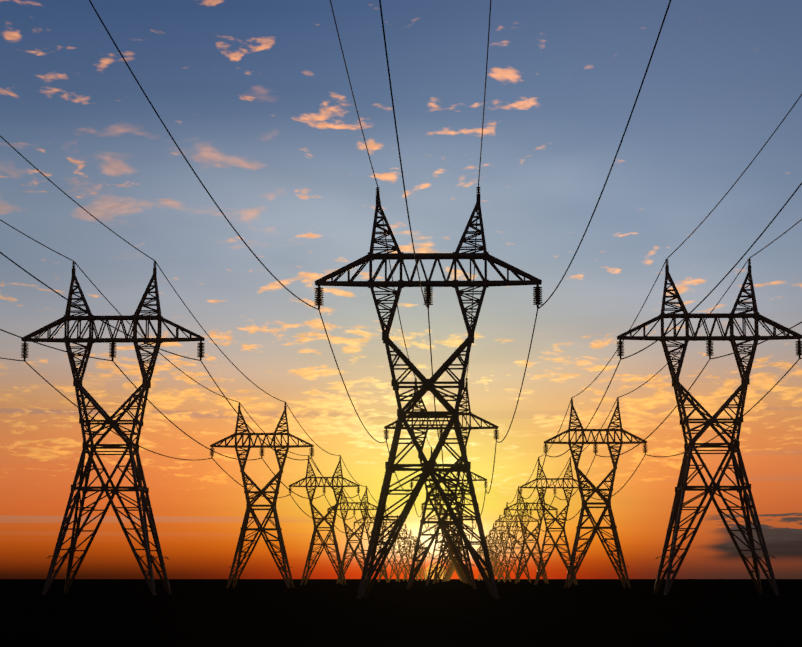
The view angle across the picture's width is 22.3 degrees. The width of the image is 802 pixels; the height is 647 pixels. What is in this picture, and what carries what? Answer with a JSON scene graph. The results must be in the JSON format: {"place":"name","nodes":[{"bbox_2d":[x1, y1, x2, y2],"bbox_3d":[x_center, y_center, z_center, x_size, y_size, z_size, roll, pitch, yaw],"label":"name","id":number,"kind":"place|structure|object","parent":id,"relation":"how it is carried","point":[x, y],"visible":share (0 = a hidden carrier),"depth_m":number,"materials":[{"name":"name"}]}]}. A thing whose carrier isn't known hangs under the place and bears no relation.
{"place":"outdoors","nodes":[
{"label":"outdoors","id":0,"kind":"place"},
{"bbox_2d":[0,579,801,646],"bbox_3d":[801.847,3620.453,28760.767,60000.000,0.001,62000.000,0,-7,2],"label":"ground","id":1,"kind":"structure","parent":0,"point":[395,613],"depth_m":137.85,"materials":[{"name":"soil"}]},
{"bbox_2d":[21,261,204,594],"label":"pylon","id":2,"kind":"object","parent":1,"relation":"on","point":[130,445],"visible":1,"depth_m":317.48,"materials":[{"name":"metal"}]},
{"bbox_2d":[210,402,313,587],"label":"pylon","id":3,"kind":"object","parent":1,"relation":"on","point":[260,528],"visible":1,"depth_m":562.61,"materials":[{"name":"metal"}]},
{"bbox_2d":[288,455,359,584],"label":"pylon","id":4,"kind":"object","parent":1,"relation":"on","point":[324,544],"visible":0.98,"depth_m":820.04,"materials":[{"name":"metal"}]},
{"bbox_2d":[327,486,376,583],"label":"pylon","id":5,"kind":"object","parent":1,"relation":"on","point":[353,552],"visible":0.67,"depth_m":1074.26,"materials":[{"name":"metal"}]},
{"bbox_2d":[354,506,395,582],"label":"pylon","id":6,"kind":"object","parent":1,"relation":"on","point":[379,549],"visible":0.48,"depth_m":1335.87,"materials":[{"name":"metal"}]},
{"bbox_2d":[370,518,407,581],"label":"pylon","id":7,"kind":"object","parent":1,"relation":"on","point":[395,572],"visible":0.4,"depth_m":1587.29,"materials":[{"name":"metal"}]},
{"bbox_2d":[383,524,414,581],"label":"pylon","id":8,"kind":"object","parent":1,"relation":"on","point":[402,537],"visible":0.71,"depth_m":1821.44,"materials":[{"name":"metal"}]},
{"bbox_2d":[390,530,416,580],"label":"pylon","id":9,"kind":"object","parent":1,"relation":"on","point":[406,556],"visible":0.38,"depth_m":2076.90,"materials":[{"name":"metal"}]},
{"bbox_2d":[398,538,422,580],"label":"pylon","id":10,"kind":"object","parent":1,"relation":"on","point":[407,546],"visible":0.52,"depth_m":2342.15,"materials":[{"name":"metal"}]},
{"bbox_2d":[404,540,424,580],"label":"pylon","id":11,"kind":"object","parent":1,"relation":"on","point":[412,549],"visible":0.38,"depth_m":2583.66,"materials":[{"name":"metal"}]},
{"bbox_2d":[409,545,429,580],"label":"pylon","id":12,"kind":"object","parent":1,"relation":"on","point":[422,573],"visible":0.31,"depth_m":2841.77,"materials":[{"name":"metal"}]},
{"bbox_2d":[413,546,431,578],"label":"pylon","id":13,"kind":"object","parent":1,"relation":"on","point":[423,564],"visible":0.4,"depth_m":3089.17,"materials":[{"name":"metal"}]},
{"bbox_2d":[314,186,542,598],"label":"pylon","id":14,"kind":"object","parent":1,"relation":"on","point":[429,465],"visible":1,"depth_m":256.49,"materials":[{"name":"metal"}]},
{"bbox_2d":[383,378,498,588],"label":"pylon","id":15,"kind":"object","parent":1,"relation":"on","point":[416,569],"visible":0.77,"depth_m":510.59,"materials":[{"name":"metal"}]},
{"bbox_2d":[410,448,487,584],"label":"pylon","id":16,"kind":"object","parent":1,"relation":"on","point":[447,542],"visible":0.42,"depth_m":755.40,"materials":[{"name":"metal"}]},
{"bbox_2d":[421,481,478,583],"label":"pylon","id":17,"kind":"object","parent":1,"relation":"on","point":[448,551],"visible":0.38,"depth_m":1017.12,"materials":[{"name":"metal"}]},
{"bbox_2d":[428,499,473,582],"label":"pylon","id":18,"kind":"object","parent":1,"relation":"on","point":[450,556],"visible":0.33,"depth_m":1266.51,"materials":[{"name":"metal"}]},
{"bbox_2d":[440,537,463,580],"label":"pylon","id":19,"kind":"object","parent":1,"relation":"on","point":[452,567],"visible":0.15,"depth_m":2023.18,"materials":[{"name":"metal"}]},
{"bbox_2d":[434,520,471,581],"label":"pylon","id":20,"kind":"object","parent":1,"relation":"on","point":[450,554],"visible":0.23,"depth_m":1510.09,"materials":[{"name":"metal"}]},
{"bbox_2d":[438,529,469,581],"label":"pylon","id":21,"kind":"object","parent":1,"relation":"on","point":[453,554],"visible":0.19,"depth_m":1766.11,"materials":[{"name":"metal"}]},
{"bbox_2d":[477,541,494,579],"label":"pylon","id":22,"kind":"object","parent":1,"relation":"on","point":[488,551],"visible":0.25,"depth_m":2588.51,"materials":[{"name":"metal"}]},
{"bbox_2d":[480,536,504,580],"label":"pylon","id":23,"kind":"object","parent":1,"relation":"on","point":[493,557],"visible":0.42,"depth_m":2344.17,"materials":[{"name":"metal"}]},
{"bbox_2d":[486,533,509,580],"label":"pylon","id":24,"kind":"object","parent":1,"relation":"on","point":[493,562],"visible":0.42,"depth_m":2086.55,"materials":[{"name":"metal"}]},
{"bbox_2d":[485,523,516,581],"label":"pylon","id":25,"kind":"object","parent":1,"relation":"on","point":[498,559],"visible":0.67,"depth_m":1832.79,"materials":[{"name":"metal"}]},
{"bbox_2d":[489,517,526,581],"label":"pylon","id":26,"kind":"object","parent":1,"relation":"on","point":[507,547],"visible":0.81,"depth_m":1571.69,"materials":[{"name":"metal"}]},
{"bbox_2d":[495,503,539,582],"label":"pylon","id":27,"kind":"object","parent":1,"relation":"on","point":[525,515],"visible":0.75,"depth_m":1319.71,"materials":[{"name":"metal"}]},
{"bbox_2d":[503,487,557,583],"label":"pylon","id":28,"kind":"object","parent":1,"relation":"on","point":[522,568],"visible":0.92,"depth_m":1081.53,"materials":[{"name":"metal"}]},
{"bbox_2d":[519,457,590,584],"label":"pylon","id":29,"kind":"object","parent":1,"relation":"on","point":[554,544],"visible":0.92,"depth_m":828.22,"materials":[{"name":"metal"}]},
{"bbox_2d":[543,398,647,587],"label":"pylon","id":30,"kind":"object","parent":1,"relation":"on","point":[596,528],"visible":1,"depth_m":566.69,"materials":[{"name":"metal"}]},
{"bbox_2d":[617,259,801,594],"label":"pylon","id":31,"kind":"object","parent":1,"relation":"on","point":[739,472],"visible":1,"depth_m":314.91,"materials":[{"name":"metal"}]},
{"bbox_2d":[0,0,801,578],"label":"sky","id":32,"kind":"structure","parent":0,"point":[256,96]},
{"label":"pylon","id":33,"kind":"object","parent":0,"visible":0},
{"bbox_2d":[0,0,801,559],"bbox_3d":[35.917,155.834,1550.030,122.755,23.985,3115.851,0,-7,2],"label":"power lines","id":34,"kind":"object","parent":33,"relation":"attached to","point":[398,310],"visible":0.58,"depth_m":297.88,"materials":[{"name":"black metal"}]}
]}

